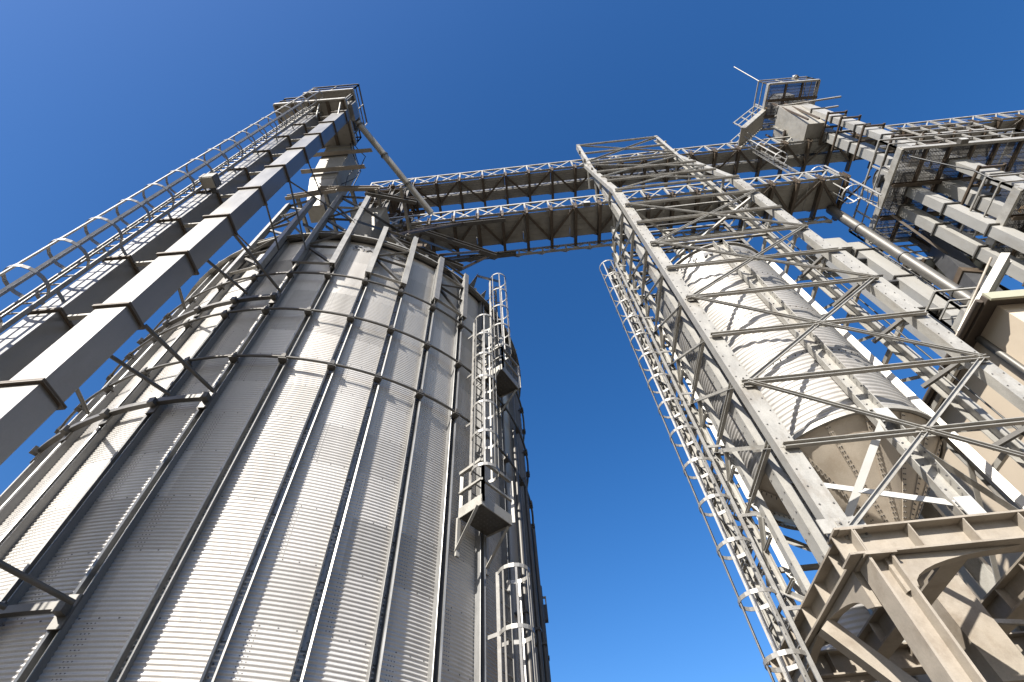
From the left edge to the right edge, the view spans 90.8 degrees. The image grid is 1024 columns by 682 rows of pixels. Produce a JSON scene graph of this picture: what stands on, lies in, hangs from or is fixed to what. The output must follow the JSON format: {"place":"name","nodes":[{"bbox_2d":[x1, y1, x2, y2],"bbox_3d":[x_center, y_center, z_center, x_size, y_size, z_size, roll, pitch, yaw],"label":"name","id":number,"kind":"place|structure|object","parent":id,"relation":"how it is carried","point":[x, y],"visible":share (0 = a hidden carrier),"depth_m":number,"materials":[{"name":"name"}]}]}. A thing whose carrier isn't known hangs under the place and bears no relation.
{"place":"outdoors","nodes":[
{"label":"outdoors","id":0,"kind":"place"},
{"bbox_2d":[0,0,1023,681],"label":"sky","id":1,"kind":"structure","parent":0,"point":[100,100],"materials":[{"name":"blue"}]},
{"label":"ground","id":2,"kind":"structure","parent":0,"visible":0},
{"bbox_2d":[0,109,351,609],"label":"bucket elevator","id":3,"kind":"object","parent":2,"relation":"on","point":[56,352],"visible":0.96,"depth_m":7.62,"materials":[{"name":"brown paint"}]},
{"bbox_2d":[0,88,322,333],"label":"caged ladder","id":4,"kind":"object","parent":3,"relation":"attached to","point":[36,293],"visible":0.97,"depth_m":8.61,"materials":[{"name":"metal"}]},
{"bbox_2d":[198,173,221,193],"bbox_3d":[-6.460,-3.369,10.843,0.294,0.273,0.392,-5,-55,0],"label":"floodlight","id":5,"kind":"object","parent":3,"relation":"attached to","point":[211,182],"visible":1,"depth_m":10.73,"materials":[{"name":"metal"}]},
{"bbox_2d":[273,84,367,148],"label":"head platform","id":6,"kind":"structure","parent":3,"relation":"attached to","point":[338,98],"depth_m":19.01,"materials":[{"name":"brown paint"}]},
{"bbox_2d":[347,100,358,120],"bbox_3d":[-6.615,-8.537,19.324,1.526,1.344,1.078,-5,-55,0],"label":"elevator head","id":7,"kind":"object","parent":6,"relation":"on","point":[353,110],"visible":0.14,"depth_m":18.76},
{"bbox_2d":[355,120,433,214],"bbox_3d":[-4.398,-6.483,18.906,0.294,2.336,3.952,-39,-62,22],"label":"spout pipe","id":8,"kind":"object","parent":7,"relation":"attached to","point":[388,160],"visible":1,"depth_m":18.81,"materials":[{"name":"metal"}]},
{"bbox_2d":[341,141,365,195],"bbox_3d":[-5.689,-6.228,17.967,0.661,3.510,1.012,-5,-55,0],"label":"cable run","id":9,"kind":"object","parent":6,"relation":"hanging from","point":[358,174],"visible":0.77,"depth_m":18.09,"materials":[{"name":"grey metal"}]},
{"bbox_2d":[0,232,539,681],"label":"grain silo","id":10,"kind":"object","parent":2,"relation":"on","point":[280,503],"visible":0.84,"depth_m":7.34,"materials":[{"name":"metal"}]},
{"bbox_2d":[222,196,316,278],"bbox_3d":[-6.476,-2.992,13.853,0.996,4.760,0.152,-13,-55,6],"label":"lattice support","id":11,"kind":"object","parent":10,"relation":"on","point":[243,256],"visible":0.94,"depth_m":13.43,"materials":[{"name":"metal"}]},
{"bbox_2d":[291,193,370,267],"bbox_3d":[-4.791,-3.164,13.832,0.996,4.760,0.152,2,-55,-4],"label":"lattice support","id":12,"kind":"object","parent":10,"relation":"on","point":[301,253],"visible":0.94,"depth_m":13.35,"materials":[{"name":"metal"}]},
{"bbox_2d":[282,185,416,242],"bbox_3d":[-4.903,-2.803,15.658,4.009,3.010,3.248,-5,-55,0],"label":"support platform","id":13,"kind":"object","parent":10,"relation":"on","point":[372,222],"visible":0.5,"depth_m":15.83,"materials":[{"name":"paint"}]},
{"bbox_2d":[301,145,372,222],"bbox_3d":[-6.063,-5.659,17.699,2.170,4.270,1.388,-5,-55,0],"label":"surge hopper","id":14,"kind":"object","parent":13,"relation":"on","point":[335,166],"visible":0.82,"depth_m":17.25,"materials":[{"name":"paint"}]},
{"bbox_2d":[365,226,417,288],"bbox_3d":[-3.086,-2.248,13.179,0.996,2.758,0.152,17,-58,-14],"label":"lattice support","id":15,"kind":"object","parent":10,"relation":"on","point":[376,256],"visible":1,"depth_m":12.91,"materials":[{"name":"metal"}]},
{"bbox_2d":[349,184,515,282],"bbox_3d":[-3.185,-4.432,18.759,6.443,9.786,3.096,-5,-55,0],"label":"bridge trestle","id":16,"kind":"object","parent":10,"relation":"on","point":[454,261],"visible":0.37,"depth_m":17.44,"materials":[{"name":"metal"}]},
{"bbox_2d":[389,169,870,262],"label":"conveyor bridge","id":17,"kind":"structure","parent":16,"relation":"on","point":[550,223],"depth_m":18.55,"materials":[{"name":"metal"}]},
{"bbox_2d":[583,201,590,206],"bbox_3d":[2.676,-4.904,18.159,0.252,0.264,0.256,-5,-55,0],"label":"floodlight","id":18,"kind":"object","parent":17,"relation":"attached to","point":[586,203],"visible":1,"depth_m":18.02,"materials":[{"name":"metal"}]},
{"bbox_2d":[811,165,881,208],"bbox_3d":[11.829,-5.452,18.088,0.659,3.363,0.680,-20,-56,10],"label":"caged ladder","id":19,"kind":"object","parent":17,"relation":"attached to","point":[860,197],"visible":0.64,"depth_m":17.72,"materials":[{"name":"metal"}]},
{"bbox_2d":[826,205,975,304],"bbox_3d":[12.209,-2.247,15.176,0.786,8.907,0.376,31,-62,-22],"label":"spout pipe","id":20,"kind":"object","parent":17,"relation":"attached to","point":[921,268],"visible":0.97,"depth_m":15.61,"materials":[{"name":"metal"}]},
{"bbox_2d":[365,110,1023,218],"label":"conveyor bridge","id":21,"kind":"structure","parent":16,"relation":"on","point":[732,161],"depth_m":23.07,"materials":[{"name":"metal"}]},
{"bbox_2d":[730,105,766,146],"bbox_3d":[11.576,-10.572,24.755,2.628,4.337,0.896,-5,-55,0],"label":"access stair","id":22,"kind":"object","parent":21,"relation":"attached to","point":[753,125],"visible":0.95,"depth_m":24.16,"materials":[{"name":"metal"}]},
{"bbox_2d":[743,132,810,179],"bbox_3d":[11.066,-7.877,21.308,0.568,5.603,0.555,-5,-55,0],"label":"caged ladder","id":23,"kind":"object","parent":21,"relation":"attached to","point":[773,161],"visible":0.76,"depth_m":21.39,"materials":[{"name":"metal"}]},
{"bbox_2d":[765,96,840,154],"bbox_3d":[14.336,-10.327,23.891,3.015,3.361,1.820,-5,-55,0],"label":"transfer hopper","id":24,"kind":"object","parent":21,"relation":"on","point":[795,121],"visible":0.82,"depth_m":23.36,"materials":[{"name":"brown paint"}]},
{"bbox_2d":[769,124,833,146],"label":"walkway","id":25,"kind":"structure","parent":24,"relation":"attached to","point":[784,133],"depth_m":24.02,"materials":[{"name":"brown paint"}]},
{"bbox_2d":[431,256,468,320],"bbox_3d":[-1.622,-1.449,13.550,0.996,2.310,0.152,33,-63,-23],"label":"lattice support","id":26,"kind":"object","parent":10,"relation":"on","point":[438,288],"visible":1,"depth_m":13.35,"materials":[{"name":"metal"}]},
{"bbox_2d":[454,458,514,575],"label":"rest platform","id":27,"kind":"structure","parent":10,"relation":"attached to","point":[484,514],"depth_m":8.36,"materials":[{"name":"metal"}]},
{"bbox_2d":[463,314,499,501],"bbox_3d":[-0.624,1.167,10.581,0.655,5.645,0.498,-37,-61,20],"label":"caged ladder","id":28,"kind":"object","parent":27,"relation":"on","point":[471,424],"visible":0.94,"depth_m":10.28,"materials":[{"name":"metal"}]},
{"bbox_2d":[486,273,511,369],"bbox_3d":[-0.385,-0.527,13.968,0.655,4.763,0.498,-30,-59,17],"label":"caged ladder","id":29,"kind":"object","parent":10,"relation":"attached to","point":[496,305],"visible":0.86,"depth_m":14.17,"materials":[{"name":"metal"}]},
{"bbox_2d":[485,345,520,417],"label":"rest platform","id":30,"kind":"structure","parent":10,"relation":"attached to","point":[507,383],"depth_m":12.14,"materials":[{"name":"metal"}]},
{"bbox_2d":[488,563,537,681],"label":"caged ladder","id":31,"kind":"object","parent":10,"relation":"attached to","point":[511,642],"visible":1,"depth_m":7.24,"materials":[{"name":"metal"}]},
{"bbox_2d":[512,427,550,681],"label":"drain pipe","id":32,"kind":"object","parent":10,"relation":"attached to","point":[541,644],"visible":0.84,"depth_m":9.45,"materials":[{"name":"metal"}]},
{"bbox_2d":[543,596,548,622],"bbox_3d":[0.573,5.535,10.409,0.309,0.504,0.140,-5,-55,0],"label":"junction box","id":33,"kind":"object","parent":10,"relation":"attached to","point":[546,612],"visible":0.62,"depth_m":10.29,"materials":[{"name":"metal"}]},
{"bbox_2d":[821,603,916,681],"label":"storage tank","id":34,"kind":"object","parent":2,"relation":"on","point":[853,619],"visible":0.04,"depth_m":15.37,"materials":[{"name":"metal"}]},
{"bbox_2d":[768,509,1023,681],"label":"portal frame","id":35,"kind":"object","parent":2,"relation":"on","point":[898,576],"visible":0.84,"depth_m":6.08,"materials":[{"name":"paint"}]},
{"bbox_2d":[576,135,1023,649],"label":"lattice tower","id":36,"kind":"structure","parent":35,"relation":"on","point":[811,487],"depth_m":9.76,"materials":[{"name":"metal"}]},
{"bbox_2d":[599,260,822,681],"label":"caged ladder","id":37,"kind":"object","parent":36,"relation":"attached to","point":[777,654],"visible":1,"depth_m":8.63,"materials":[{"name":"metal"}]},
{"bbox_2d":[717,182,1023,435],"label":"cable run","id":38,"kind":"object","parent":36,"relation":"attached to","point":[965,386],"visible":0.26,"depth_m":9.92,"materials":[{"name":"grey metal"}]},
{"bbox_2d":[655,223,1023,645],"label":"hopper silo","id":39,"kind":"object","parent":35,"relation":"on","point":[851,475],"visible":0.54,"depth_m":8.88,"materials":[{"name":"metal"}]},
{"bbox_2d":[931,574,1023,681],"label":"discharge chute","id":40,"kind":"object","parent":39,"relation":"hanging from","point":[988,646],"visible":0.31,"depth_m":6.71,"materials":[{"name":"paint"}]},
{"bbox_2d":[913,289,1023,681],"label":"cream building","id":41,"kind":"structure","parent":2,"relation":"on","point":[992,326],"depth_m":10.93,"materials":[{"name":"paint"}]},
{"bbox_2d":[806,238,959,357],"bbox_3d":[11.497,-1.043,15.059,1.697,7.672,1.319,-5,-55,0],"label":"bucket elevator","id":42,"kind":"object","parent":41,"relation":"on","point":[912,289],"visible":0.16,"depth_m":15.26,"materials":[{"name":"metal"}]},
{"bbox_2d":[797,247,882,280],"bbox_3d":[12.198,-3.045,18.985,2.958,1.204,1.134,-5,-55,0],"label":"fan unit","id":43,"kind":"object","parent":42,"relation":"on","point":[815,258],"visible":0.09,"depth_m":18.89,"materials":[{"name":"metal"}]},
{"bbox_2d":[867,242,961,305],"bbox_3d":[12.961,-1.157,15.000,0.633,7.283,0.652,9,-56,-10],"label":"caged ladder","id":44,"kind":"object","parent":42,"relation":"attached to","point":[917,277],"visible":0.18,"depth_m":16.14,"materials":[{"name":"metal"}]},
{"bbox_2d":[925,287,979,331],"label":"machine platform","id":45,"kind":"structure","parent":42,"relation":"attached to","point":[958,318],"depth_m":13.11,"materials":[{"name":"metal"}]},
{"bbox_2d":[765,93,1023,231],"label":"bucket elevator","id":46,"kind":"object","parent":41,"relation":"on","point":[962,192],"visible":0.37,"depth_m":18.48,"materials":[{"name":"metal"}]},
{"bbox_2d":[751,76,820,130],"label":"machine platform","id":47,"kind":"structure","parent":46,"relation":"attached to","point":[800,83],"depth_m":25.10,"materials":[{"name":"metal"}]},
{"bbox_2d":[734,67,765,83],"bbox_3d":[12.265,-13.652,25.941,0.792,3.019,0.067,29,-62,-22],"label":"antenna rod","id":48,"kind":"object","parent":47,"relation":"on","point":[749,75],"visible":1,"depth_m":26.18,"materials":[{"name":"metal"}]},
{"bbox_2d":[893,122,996,159],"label":"walkway","id":49,"kind":"structure","parent":46,"relation":"attached to","point":[950,129],"depth_m":18.29,"materials":[{"name":"brown paint"}]},
{"bbox_2d":[872,165,1023,286],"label":"bucket elevator","id":50,"kind":"object","parent":41,"relation":"on","point":[979,249],"visible":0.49,"depth_m":15.22,"materials":[{"name":"metal"}]},
{"bbox_2d":[891,214,1009,290],"bbox_3d":[15.242,-2.818,14.014,4.345,7.379,3.107,-5,-55,0],"label":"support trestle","id":51,"kind":"object","parent":41,"relation":"on","point":[921,243],"visible":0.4,"depth_m":16.99,"materials":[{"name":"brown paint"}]},
{"bbox_2d":[848,128,1023,244],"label":"machine platform","id":52,"kind":"structure","parent":51,"relation":"on","point":[994,150],"depth_m":16.80,"materials":[{"name":"metal"}]},
{"bbox_2d":[775,155,1011,304],"bbox_3d":[12.872,-4.995,16.747,2.404,13.741,3.747,24,-60,-19],"label":"cable run","id":53,"kind":"object","parent":52,"relation":"hanging from","point":[929,161],"visible":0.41,"depth_m":15.40,"materials":[{"name":"grey metal"}]},
{"bbox_2d":[919,231,1002,295],"bbox_3d":[13.729,-2.172,15.446,2.984,5.975,0.692,5,-56,-7],"label":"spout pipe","id":54,"kind":"object","parent":52,"relation":"attached to","point":[957,266],"visible":0.54,"depth_m":15.54,"materials":[{"name":"metal"}]},
{"bbox_2d":[956,138,969,143],"bbox_3d":[14.356,-6.351,16.129,0.252,0.264,0.256,-5,-55,0],"label":"floodlight","id":55,"kind":"object","parent":52,"relation":"attached to","point":[962,140],"visible":1,"depth_m":16.01,"materials":[{"name":"metal"}]},
{"bbox_2d":[897,238,1011,284],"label":"walkway","id":56,"kind":"structure","parent":51,"relation":"attached to","point":[928,260],"depth_m":16.90,"materials":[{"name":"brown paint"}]},
{"bbox_2d":[953,172,1023,263],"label":"machine platform","id":57,"kind":"structure","parent":51,"relation":"on","point":[1011,205],"depth_m":14.12,"materials":[{"name":"metal"}]},
{"bbox_2d":[955,253,1011,335],"bbox_3d":[11.055,-0.973,11.904,0.827,1.703,2.427,34,-63,-24],"label":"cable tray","id":58,"kind":"object","parent":41,"relation":"on","point":[997,273],"visible":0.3,"depth_m":11.97,"materials":[{"name":"metal"}]}
]}

